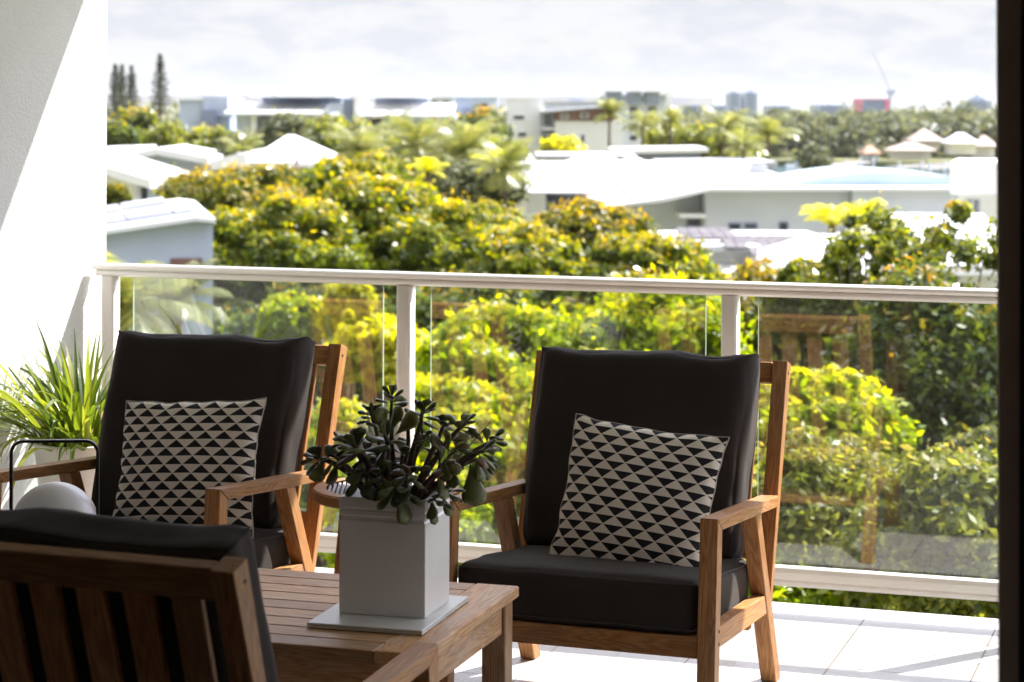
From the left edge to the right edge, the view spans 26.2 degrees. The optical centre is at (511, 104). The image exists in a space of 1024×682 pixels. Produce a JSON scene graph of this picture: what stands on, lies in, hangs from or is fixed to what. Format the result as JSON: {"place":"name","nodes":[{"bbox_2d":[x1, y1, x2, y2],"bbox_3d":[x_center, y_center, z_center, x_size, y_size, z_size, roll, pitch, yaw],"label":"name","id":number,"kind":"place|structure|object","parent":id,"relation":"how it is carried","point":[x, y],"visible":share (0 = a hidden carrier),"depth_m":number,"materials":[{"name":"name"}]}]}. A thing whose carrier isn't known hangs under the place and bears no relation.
{"place":"outdoors","nodes":[
{"label":"outdoors","id":0,"kind":"place"},
{"bbox_2d":[106,147,188,200],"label":"gable house","id":1,"kind":"structure","parent":0,"point":[133,173],"depth_m":87.23,"materials":[{"name":"white metal"}]},
{"bbox_2d":[178,96,244,132],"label":"apartment building","id":2,"kind":"structure","parent":0,"point":[209,111],"depth_m":235.00,"materials":[{"name":"white paint"}]},
{"bbox_2d":[213,296,256,334],"bbox_3d":[-5.748,7.219,45.063,1.614,6.643,1.644,0,0,-6],"label":"shrub","id":3,"kind":"object","parent":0,"point":[240,303],"visible":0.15,"depth_m":44.76,"materials":[{"name":"green plant"}]},
{"bbox_2d":[224,96,344,135],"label":"apartment building","id":4,"kind":"structure","parent":0,"point":[250,116],"depth_m":230.50,"materials":[{"name":"white concrete"}]},
{"bbox_2d":[325,122,395,158],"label":"palm tree","id":5,"kind":"object","parent":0,"point":[358,143],"visible":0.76,"depth_m":87.75,"materials":[{"name":"green plant"}]},
{"bbox_2d":[343,96,457,127],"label":"apartment building","id":6,"kind":"structure","parent":0,"point":[358,107],"depth_m":228.50,"materials":[{"name":"white concrete"}]},
{"bbox_2d":[453,96,498,119],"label":"apartment building","id":7,"kind":"structure","parent":0,"point":[465,104],"depth_m":240.00,"materials":[{"name":"white paint"}]},
{"bbox_2d":[107,106,996,167],"bbox_3d":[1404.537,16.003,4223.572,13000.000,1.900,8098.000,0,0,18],"label":"ground","id":8,"kind":"structure","parent":0,"point":[882,162],"depth_m":415.01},
{"bbox_2d":[107,88,996,158],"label":"wood","id":9,"kind":"object","parent":8,"relation":"on","point":[848,133],"visible":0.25,"depth_m":438.16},
{"bbox_2d":[883,142,936,158],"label":"villa","id":10,"kind":"object","parent":8,"relation":"on","point":[909,150],"visible":1,"depth_m":411.00,"materials":[{"name":"white paint"}]},
{"bbox_2d":[904,130,942,149],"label":"villa","id":11,"kind":"object","parent":8,"relation":"on","point":[927,138],"visible":0.75,"depth_m":426.00,"materials":[{"name":"white paint"}]},
{"bbox_2d":[940,133,980,154],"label":"villa","id":12,"kind":"object","parent":8,"relation":"on","point":[959,144],"visible":1,"depth_m":419.00,"materials":[{"name":"white paint"}]},
{"bbox_2d":[107,0,996,108],"label":"sky","id":13,"kind":"structure","parent":0,"point":[793,53],"materials":[{"name":"white"}]},
{"bbox_2d":[543,99,599,109],"bbox_3d":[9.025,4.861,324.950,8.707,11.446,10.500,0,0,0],"label":"roof","id":14,"kind":"structure","parent":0,"point":[569,103],"depth_m":320.00,"materials":[{"name":"white paint"}]},
{"bbox_2d":[520,152,637,164],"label":"pavilion","id":15,"kind":"structure","parent":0,"point":[557,156],"depth_m":125.50,"materials":[{"name":"white paint"}]},
{"bbox_2d":[541,106,621,151],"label":"terrace house","id":16,"kind":"structure","parent":0,"point":[579,124],"depth_m":182.00,"materials":[{"name":"white paint"}]},
{"bbox_2d":[600,90,673,146],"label":"apartment building","id":17,"kind":"structure","parent":0,"point":[646,101],"depth_m":249.97,"materials":[{"name":"white paint"}]},
{"bbox_2d":[516,154,775,221],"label":"white roof house","id":18,"kind":"structure","parent":0,"point":[581,175],"depth_m":91.01,"materials":[{"name":"paint"}]},
{"bbox_2d":[315,567,997,681],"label":"floor","id":19,"kind":"structure","parent":0,"point":[817,643],"depth_m":6.21,"materials":[{"name":"tile"}]},
{"bbox_2d":[0,322,114,498],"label":"grass pot","id":20,"kind":"object","parent":19,"relation":"on","point":[70,405],"depth_m":6.83,"materials":[{"name":"green plant"}]},
{"bbox_2d":[0,330,346,571],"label":"armchair","id":21,"kind":"object","parent":19,"relation":"on","point":[280,374],"visible":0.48,"depth_m":6.34,"materials":[{"name":"fabric"}]},
{"bbox_2d":[113,397,266,538],"bbox_3d":[-0.898,1.005,6.094,0.449,0.388,0.127,-4,-20,20],"label":"throw pillow","id":22,"kind":"object","parent":21,"relation":"on","point":[178,459],"visible":0.8,"depth_m":6.05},
{"bbox_2d":[0,507,438,681],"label":"armchair","id":23,"kind":"object","parent":19,"relation":"on","point":[86,597],"visible":1,"depth_m":3.50,"materials":[{"name":"brown wood"}]},
{"bbox_2d":[312,477,459,573],"bbox_3d":[-0.346,1.302,6.057,0.406,0.500,0.406,0,0,-2],"label":"side table","id":24,"kind":"object","parent":19,"relation":"on","point":[325,494],"visible":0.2,"depth_m":6.03,"materials":[{"name":"brown wood"}]},
{"bbox_2d":[337,397,411,482],"bbox_3d":[-0.364,0.926,6.062,0.223,0.249,0.219,0,0,18],"label":"pot plant","id":25,"kind":"object","parent":24,"relation":"on","point":[365,444],"visible":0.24,"depth_m":6.00,"materials":[{"name":"green plant"}]},
{"bbox_2d":[258,568,518,681],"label":"coffee table","id":26,"kind":"object","parent":19,"relation":"on","point":[294,602],"visible":0.3,"depth_m":4.84,"materials":[{"name":"brown wood"}]},
{"bbox_2d":[9,439,99,514],"bbox_3d":[-1.044,0.946,5.020,0.202,0.365,0.197,0,0,-4],"label":"globe lantern","id":27,"kind":"object","parent":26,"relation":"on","point":[61,495],"visible":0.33,"depth_m":4.99,"materials":[{"name":"white"}]},
{"bbox_2d":[307,595,467,635],"bbox_3d":[-0.272,1.126,4.890,0.263,0.011,0.342,0,0,16],"label":"tray","id":28,"kind":"object","parent":26,"relation":"on","point":[332,617],"visible":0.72,"depth_m":4.77,"materials":[{"name":"ceramic"}]},
{"bbox_2d":[300,384,507,617],"bbox_3d":[-0.242,0.871,4.869,0.450,0.497,0.256,0,0,15],"label":"potted plant","id":29,"kind":"object","parent":28,"relation":"on","point":[393,545],"visible":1,"depth_m":4.83,"materials":[{"name":"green plant"}]},
{"bbox_2d":[92,262,997,601],"bbox_3d":[2.289,1.056,6.286,7.816,1.008,0.090,0,0,18],"label":"balustrade","id":30,"kind":"object","parent":19,"relation":"on","point":[836,578],"visible":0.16,"depth_m":6.93,"materials":[{"name":"metal"}]},
{"bbox_2d":[439,346,790,681],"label":"armchair","id":31,"kind":"object","parent":19,"relation":"on","point":[704,611],"visible":0.78,"depth_m":5.86,"materials":[{"name":"fabric"}]},
{"bbox_2d":[549,413,729,566],"bbox_3d":[0.324,1.034,5.708,0.429,0.418,0.130,6,-17,21],"label":"throw pillow","id":32,"kind":"object","parent":31,"relation":"on","point":[634,493],"visible":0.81,"depth_m":5.67,"materials":[{"name":"fabric"}]},
{"bbox_2d":[996,0,1023,681],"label":"door frame","id":33,"kind":"object","parent":19,"relation":"on","point":[1010,205],"visible":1,"depth_m":3.02,"materials":[{"name":"brown metal"}]},
{"bbox_2d":[607,145,708,160],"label":"pavilion","id":34,"kind":"structure","parent":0,"point":[647,153],"depth_m":146.00,"materials":[{"name":"white metal"}]},
{"bbox_3d":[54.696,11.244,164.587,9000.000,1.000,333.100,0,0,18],"label":"ground","id":35,"kind":"structure","parent":0,"visible":0},
{"bbox_2d":[107,64,124,118],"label":"norfolk pine","id":36,"kind":"object","parent":35,"relation":"on","point":[116,94],"visible":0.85,"depth_m":209.86,"materials":[{"name":"green plant"}]},
{"bbox_2d":[106,181,132,206],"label":"broadleaf tree","id":37,"kind":"object","parent":35,"relation":"on","point":[118,193],"visible":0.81,"depth_m":57.66,"materials":[{"name":"green plant"}]},
{"bbox_2d":[107,116,143,146],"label":"broadleaf tree","id":38,"kind":"object","parent":35,"relation":"on","point":[121,133],"visible":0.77,"depth_m":119.39,"materials":[{"name":"green plant"}]},
{"bbox_2d":[107,101,170,132],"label":"broadleaf tree","id":39,"kind":"object","parent":35,"relation":"on","point":[143,118],"visible":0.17,"depth_m":149.39,"materials":[{"name":"green plant"}]},
{"bbox_2d":[106,251,213,333],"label":"palm tree","id":40,"kind":"object","parent":35,"relation":"on","point":[159,325],"visible":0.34,"depth_m":25.86,"materials":[{"name":"green plant"}]},
{"bbox_2d":[146,53,173,124],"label":"norfolk pine","id":41,"kind":"object","parent":35,"relation":"on","point":[160,86],"visible":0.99,"depth_m":199.89,"materials":[{"name":"green plant"}]},
{"bbox_2d":[106,197,215,334],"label":"solar roof house","id":42,"kind":"structure","parent":35,"relation":"on","point":[177,231],"depth_m":39.17,"materials":[{"name":"white metal"}]},
{"bbox_2d":[108,144,223,174],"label":"gable house","id":43,"kind":"structure","parent":35,"relation":"on","point":[189,158],"depth_m":112.80,"materials":[{"name":"white metal"}]},
{"bbox_2d":[140,120,192,147],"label":"broadleaf tree","id":44,"kind":"object","parent":35,"relation":"on","point":[163,135],"visible":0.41,"depth_m":138.54,"materials":[{"name":"green plant"}]},
{"bbox_2d":[128,258,233,333],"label":"palm tree","id":45,"kind":"object","parent":35,"relation":"on","point":[183,294],"visible":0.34,"depth_m":33.91,"materials":[{"name":"green plant"}]},
{"bbox_2d":[172,122,235,170],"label":"broadleaf tree","id":46,"kind":"object","parent":35,"relation":"on","point":[203,136],"visible":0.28,"depth_m":124.28,"materials":[{"name":"green plant"}]},
{"bbox_2d":[138,160,326,263],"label":"broadleaf tree","id":47,"kind":"object","parent":35,"relation":"on","point":[230,186],"visible":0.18,"depth_m":51.15,"materials":[{"name":"green plant"}]},
{"bbox_2d":[220,130,263,167],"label":"palm tree","id":48,"kind":"object","parent":35,"relation":"on","point":[244,145],"visible":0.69,"depth_m":110.01,"materials":[{"name":"green plant"}]},
{"bbox_2d":[210,135,336,172],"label":"hip roof house","id":49,"kind":"structure","parent":35,"relation":"on","point":[293,151],"depth_m":109.00,"materials":[{"name":"white metal"}]},
{"bbox_2d":[249,106,325,148],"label":"broadleaf tree","id":50,"kind":"object","parent":35,"relation":"on","point":[278,126],"visible":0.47,"depth_m":149.20,"materials":[{"name":"green plant"}]},
{"bbox_2d":[254,289,323,563],"bbox_3d":[-3.626,6.790,36.025,1.327,7.523,1.299,0,0,-34],"label":"shrub","id":51,"kind":"object","parent":35,"relation":"on","point":[290,314],"visible":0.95,"depth_m":35.65,"materials":[{"name":"green plant"}]},
{"bbox_2d":[207,186,393,305],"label":"broadleaf tree","id":52,"kind":"object","parent":35,"relation":"on","point":[288,229],"visible":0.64,"depth_m":46.12,"materials":[{"name":"green plant"}]},
{"bbox_2d":[216,282,395,566],"bbox_3d":[-3.738,6.849,42.063,4.007,7.411,3.722,0,0,17],"label":"broadleaf tree","id":53,"kind":"object","parent":35,"relation":"on","point":[242,323],"visible":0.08,"depth_m":41.52,"materials":[{"name":"green plant"}]},
{"bbox_2d":[299,108,352,150],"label":"broadleaf tree","id":54,"kind":"object","parent":35,"relation":"on","point":[319,125],"visible":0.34,"depth_m":158.35,"materials":[{"name":"green plant"}]},
{"bbox_2d":[299,395,370,567],"bbox_3d":[-1.682,6.723,22.019,1.738,7.662,1.616,0,0,9],"label":"shrub","id":55,"kind":"object","parent":35,"relation":"on","point":[347,413],"visible":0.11,"depth_m":21.70,"materials":[{"name":"green plant"}]},
{"bbox_2d":[314,283,379,400],"bbox_3d":[-2.482,6.529,32.967,1.018,8.045,0.971,0,0,-10],"label":"shrub","id":56,"kind":"object","parent":35,"relation":"on","point":[360,300],"visible":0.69,"depth_m":32.71,"materials":[{"name":"yellow plant"}]},
{"bbox_2d":[292,148,424,206],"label":"broadleaf tree","id":57,"kind":"object","parent":35,"relation":"on","point":[318,175],"visible":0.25,"depth_m":71.13,"materials":[{"name":"green plant"}]},
{"bbox_2d":[323,307,426,404],"bbox_3d":[-1.806,6.660,29.987,1.589,7.793,1.439,0,0,12],"label":"shrub","id":58,"kind":"object","parent":35,"relation":"on","point":[362,342],"visible":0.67,"depth_m":29.59,"materials":[{"name":"yellow plant"}]},
{"bbox_2d":[313,161,449,296],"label":"broadleaf tree","id":59,"kind":"object","parent":35,"relation":"on","point":[369,203],"visible":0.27,"depth_m":48.09,"materials":[{"name":"green plant"}]},
{"bbox_2d":[317,451,498,568],"bbox_3d":[-0.816,6.609,17.035,1.463,7.893,1.395,0,0,-11],"label":"shrub","id":60,"kind":"object","parent":35,"relation":"on","point":[475,522],"visible":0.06,"depth_m":16.77,"materials":[{"name":"green plant"}]},
{"bbox_2d":[372,115,451,168],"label":"palm tree","id":61,"kind":"object","parent":35,"relation":"on","point":[406,134],"visible":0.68,"depth_m":85.74,"materials":[{"name":"green plant"}]},
{"bbox_2d":[350,371,503,466],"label":"broadleaf tree","id":62,"kind":"object","parent":35,"relation":"on","point":[446,393],"visible":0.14,"depth_m":18.71,"materials":[{"name":"green plant"}]},
{"bbox_2d":[405,156,449,193],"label":"palm tree","id":63,"kind":"object","parent":35,"relation":"on","point":[428,165],"visible":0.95,"depth_m":77.91,"materials":[{"name":"yellow plant"}]},
{"bbox_2d":[365,188,532,311],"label":"broadleaf tree","id":64,"kind":"object","parent":35,"relation":"on","point":[445,241],"visible":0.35,"depth_m":46.34,"materials":[{"name":"green plant"}]},
{"bbox_2d":[352,269,553,577],"bbox_3d":[-0.754,6.768,40.068,4.629,7.586,4.565,0,0,5],"label":"broadleaf tree","id":65,"kind":"object","parent":35,"relation":"on","point":[444,299],"visible":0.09,"depth_m":38.94,"materials":[{"name":"green plant"}]},
{"bbox_2d":[414,147,497,204],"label":"broadleaf tree","id":66,"kind":"object","parent":35,"relation":"on","point":[460,176],"visible":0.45,"depth_m":80.91,"materials":[{"name":"green plant"}]},
{"bbox_2d":[413,120,502,171],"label":"palm tree","id":67,"kind":"object","parent":35,"relation":"on","point":[469,135],"visible":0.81,"depth_m":83.75,"materials":[{"name":"green plant"}]},
{"bbox_2d":[378,293,574,406],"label":"broadleaf tree","id":68,"kind":"object","parent":35,"relation":"on","point":[487,341],"visible":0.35,"depth_m":23.32,"materials":[{"name":"green plant"}]},
{"bbox_2d":[452,106,513,142],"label":"broadleaf tree","id":69,"kind":"object","parent":35,"relation":"on","point":[472,119],"visible":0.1,"depth_m":144.56,"materials":[{"name":"green plant"}]},
{"bbox_2d":[466,168,532,207],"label":"tree","id":70,"kind":"object","parent":35,"relation":"on","point":[517,196],"visible":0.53,"depth_m":77.40,"materials":[{"name":"green plant"}]},
{"bbox_2d":[465,137,549,209],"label":"palm tree","id":71,"kind":"object","parent":35,"relation":"on","point":[505,166],"visible":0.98,"depth_m":75.85,"materials":[{"name":"green plant"}]},
{"bbox_2d":[449,221,592,314],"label":"broadleaf tree","id":72,"kind":"object","parent":35,"relation":"on","point":[525,248],"visible":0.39,"depth_m":42.25,"materials":[{"name":"green plant"}]},
{"bbox_2d":[507,98,541,208],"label":"box house","id":73,"kind":"structure","parent":35,"relation":"on","point":[524,116],"depth_m":185.00,"materials":[{"name":"white paint"}]},
{"bbox_2d":[418,346,649,544],"bbox_3d":[0.683,6.270,17.996,2.878,8.596,2.639,0,0,-19],"label":"broadleaf tree","id":74,"kind":"object","parent":35,"relation":"on","point":[509,414],"visible":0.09,"depth_m":17.57,"materials":[{"name":"green plant"}]},
{"bbox_2d":[532,133,586,160],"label":"broadleaf tree","id":75,"kind":"object","parent":35,"relation":"on","point":[558,143],"visible":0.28,"depth_m":148.97,"materials":[{"name":"yellow plant"}]},
{"bbox_2d":[519,193,662,265],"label":"broadleaf tree","id":76,"kind":"object","parent":35,"relation":"on","point":[587,219],"visible":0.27,"depth_m":44.28,"materials":[{"name":"green plant"}]},
{"bbox_2d":[591,96,627,151],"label":"palm tree","id":77,"kind":"object","parent":35,"relation":"on","point":[610,107],"visible":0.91,"depth_m":169.88,"materials":[{"name":"green plant"}]},
{"bbox_2d":[542,262,677,318],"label":"broadleaf tree","id":78,"kind":"object","parent":35,"relation":"on","point":[580,297],"visible":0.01,"depth_m":37.82,"materials":[{"name":"green plant"}]},
{"bbox_2d":[500,262,759,378],"bbox_3d":[1.265,6.053,22.023,2.640,9.038,2.526,0,0,-37],"label":"broadleaf tree","id":79,"kind":"object","parent":35,"relation":"on","point":[660,322],"visible":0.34,"depth_m":21.37,"materials":[{"name":"green plant"}]},
{"bbox_2d":[620,110,664,145],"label":"palm tree","id":80,"kind":"object","parent":35,"relation":"on","point":[643,122],"visible":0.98,"depth_m":159.84,"materials":[{"name":"green plant"}]},
{"bbox_2d":[572,229,731,280],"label":"broadleaf tree","id":81,"kind":"object","parent":35,"relation":"on","point":[613,251],"visible":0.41,"depth_m":41.26,"materials":[{"name":"green plant"}]},
{"bbox_2d":[637,111,685,145],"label":"broadleaf tree","id":82,"kind":"object","parent":35,"relation":"on","point":[657,139],"visible":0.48,"depth_m":188.58,"materials":[{"name":"green plant"}]},
{"bbox_2d":[652,104,688,145],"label":"palm tree","id":83,"kind":"object","parent":35,"relation":"on","point":[669,118],"visible":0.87,"depth_m":164.88,"materials":[{"name":"green plant"}]},
{"bbox_2d":[673,120,718,157],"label":"broadleaf tree","id":84,"kind":"object","parent":35,"relation":"on","point":[692,134],"visible":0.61,"depth_m":178.79,"materials":[{"name":"green plant"}]},
{"bbox_2d":[652,157,777,167],"bbox_3d":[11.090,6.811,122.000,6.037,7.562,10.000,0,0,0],"label":"roof","id":85,"kind":"structure","parent":35,"relation":"on","point":[771,164],"depth_m":122.55,"materials":[{"name":"white paint"}]},
{"bbox_2d":[700,105,750,157],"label":"palm tree","id":86,"kind":"object","parent":35,"relation":"on","point":[725,123],"visible":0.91,"depth_m":139.70,"materials":[{"name":"green plant"}]},
{"bbox_2d":[656,227,814,279],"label":"solar roof house","id":87,"kind":"structure","parent":35,"relation":"on","point":[728,246],"depth_m":59.03,"materials":[{"name":"white paint"}]},
{"bbox_2d":[705,125,771,158],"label":"broadleaf tree","id":88,"kind":"object","parent":35,"relation":"on","point":[716,143],"visible":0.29,"depth_m":169.24,"materials":[{"name":"green plant"}]},
{"bbox_2d":[722,128,769,158],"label":"palm tree","id":89,"kind":"object","parent":35,"relation":"on","point":[743,145],"visible":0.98,"depth_m":124.76,"materials":[{"name":"green plant"}]},
{"bbox_2d":[737,114,802,170],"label":"palm tree","id":90,"kind":"object","parent":35,"relation":"on","point":[768,131],"visible":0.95,"depth_m":134.83,"materials":[{"name":"green plant"}]},
{"bbox_2d":[587,166,959,233],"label":"long wall house","id":91,"kind":"structure","parent":35,"relation":"on","point":[776,202],"depth_m":76.00,"materials":[{"name":"white paint"}]},
{"bbox_2d":[719,254,830,367],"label":"broadleaf tree","id":92,"kind":"object","parent":35,"relation":"on","point":[771,349],"visible":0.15,"depth_m":33.07,"materials":[{"name":"green plant"}]},
{"bbox_2d":[744,503,873,608],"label":"broadleaf tree","id":93,"kind":"object","parent":35,"relation":"on","point":[799,556],"visible":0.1,"depth_m":12.70,"materials":[{"name":"green plant"}]},
{"bbox_2d":[759,255,862,369],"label":"broadleaf tree","id":94,"kind":"object","parent":35,"relation":"on","point":[784,319],"visible":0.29,"depth_m":23.75,"materials":[{"name":"green plant"}]},
{"bbox_2d":[790,141,835,169],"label":"broadleaf tree","id":95,"kind":"object","parent":35,"relation":"on","point":[811,155],"visible":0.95,"depth_m":258.86,"materials":[{"name":"green plant"}]},
{"bbox_2d":[748,234,894,277],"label":"hip roof house","id":96,"kind":"structure","parent":35,"relation":"on","point":[811,245],"depth_m":53.13,"materials":[{"name":"white paint"}]},
{"bbox_2d":[798,203,855,233],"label":"tree","id":97,"kind":"object","parent":35,"relation":"on","point":[819,214],"visible":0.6,"depth_m":61.91,"materials":[{"name":"yellow plant"}]},
{"bbox_2d":[755,362,925,462],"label":"broadleaf tree","id":98,"kind":"object","parent":35,"relation":"on","point":[844,400],"visible":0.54,"depth_m":16.62,"materials":[{"name":"green plant"}]},
{"bbox_2d":[823,198,887,233],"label":"tree","id":99,"kind":"object","parent":35,"relation":"on","point":[837,211],"visible":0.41,"depth_m":59.94,"materials":[{"name":"yellow plant"}]},
{"bbox_2d":[799,190,925,609],"bbox_3d":[3.721,5.738,22.973,1.427,9.674,1.526,0,0,-14],"label":"broadleaf tree","id":100,"kind":"object","parent":35,"relation":"on","point":[841,258],"visible":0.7,"depth_m":23.00,"materials":[{"name":"green plant"}]},
{"bbox_2d":[751,421,976,612],"bbox_3d":[2.083,6.253,13.528,1.972,8.628,1.871,0,0,-24],"label":"broadleaf tree","id":101,"kind":"object","parent":35,"relation":"on","point":[825,482],"visible":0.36,"depth_m":13.09,"materials":[{"name":"green plant"}]},
{"bbox_2d":[808,250,996,611],"bbox_3d":[3.908,5.942,19.956,2.940,9.262,2.902,0,0,9],"label":"broadleaf tree","id":102,"kind":"object","parent":35,"relation":"on","point":[939,374],"visible":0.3,"depth_m":19.40,"materials":[{"name":"green plant"}]},
{"bbox_2d":[818,436,997,618],"bbox_3d":[2.570,6.229,12.497,1.508,8.674,1.448,0,0,42],"label":"broadleaf tree","id":103,"kind":"object","parent":35,"relation":"on","point":[938,516],"visible":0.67,"depth_m":12.18,"materials":[{"name":"green plant"}]},
{"bbox_2d":[836,213,996,288],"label":"hip roof house","id":104,"kind":"structure","parent":35,"relation":"on","point":[981,222],"depth_m":58.53,"materials":[{"name":"white paint"}]},
{"bbox_2d":[857,199,996,343],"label":"broadleaf tree","id":105,"kind":"object","parent":35,"relation":"on","point":[939,242],"visible":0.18,"depth_m":20.89,"materials":[{"name":"green plant"}]},
{"bbox_2d":[938,421,996,468],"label":"broadleaf tree","id":106,"kind":"object","parent":35,"relation":"on","point":[963,441],"visible":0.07,"depth_m":13.88,"materials":[{"name":"green plant"}]},
{"bbox_2d":[950,158,996,230],"bbox_3d":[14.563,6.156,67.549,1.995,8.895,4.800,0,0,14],"label":"white box house","id":107,"kind":"structure","parent":35,"relation":"on","point":[973,181],"depth_m":65.38,"materials":[{"name":"paint"}]},
{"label":"balcony slab","id":108,"kind":"structure","parent":0,"visible":0},
{"bbox_2d":[0,0,106,509],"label":"side wall","id":109,"kind":"structure","parent":108,"relation":"on","point":[53,112],"depth_m":7.26,"materials":[{"name":"paint"}]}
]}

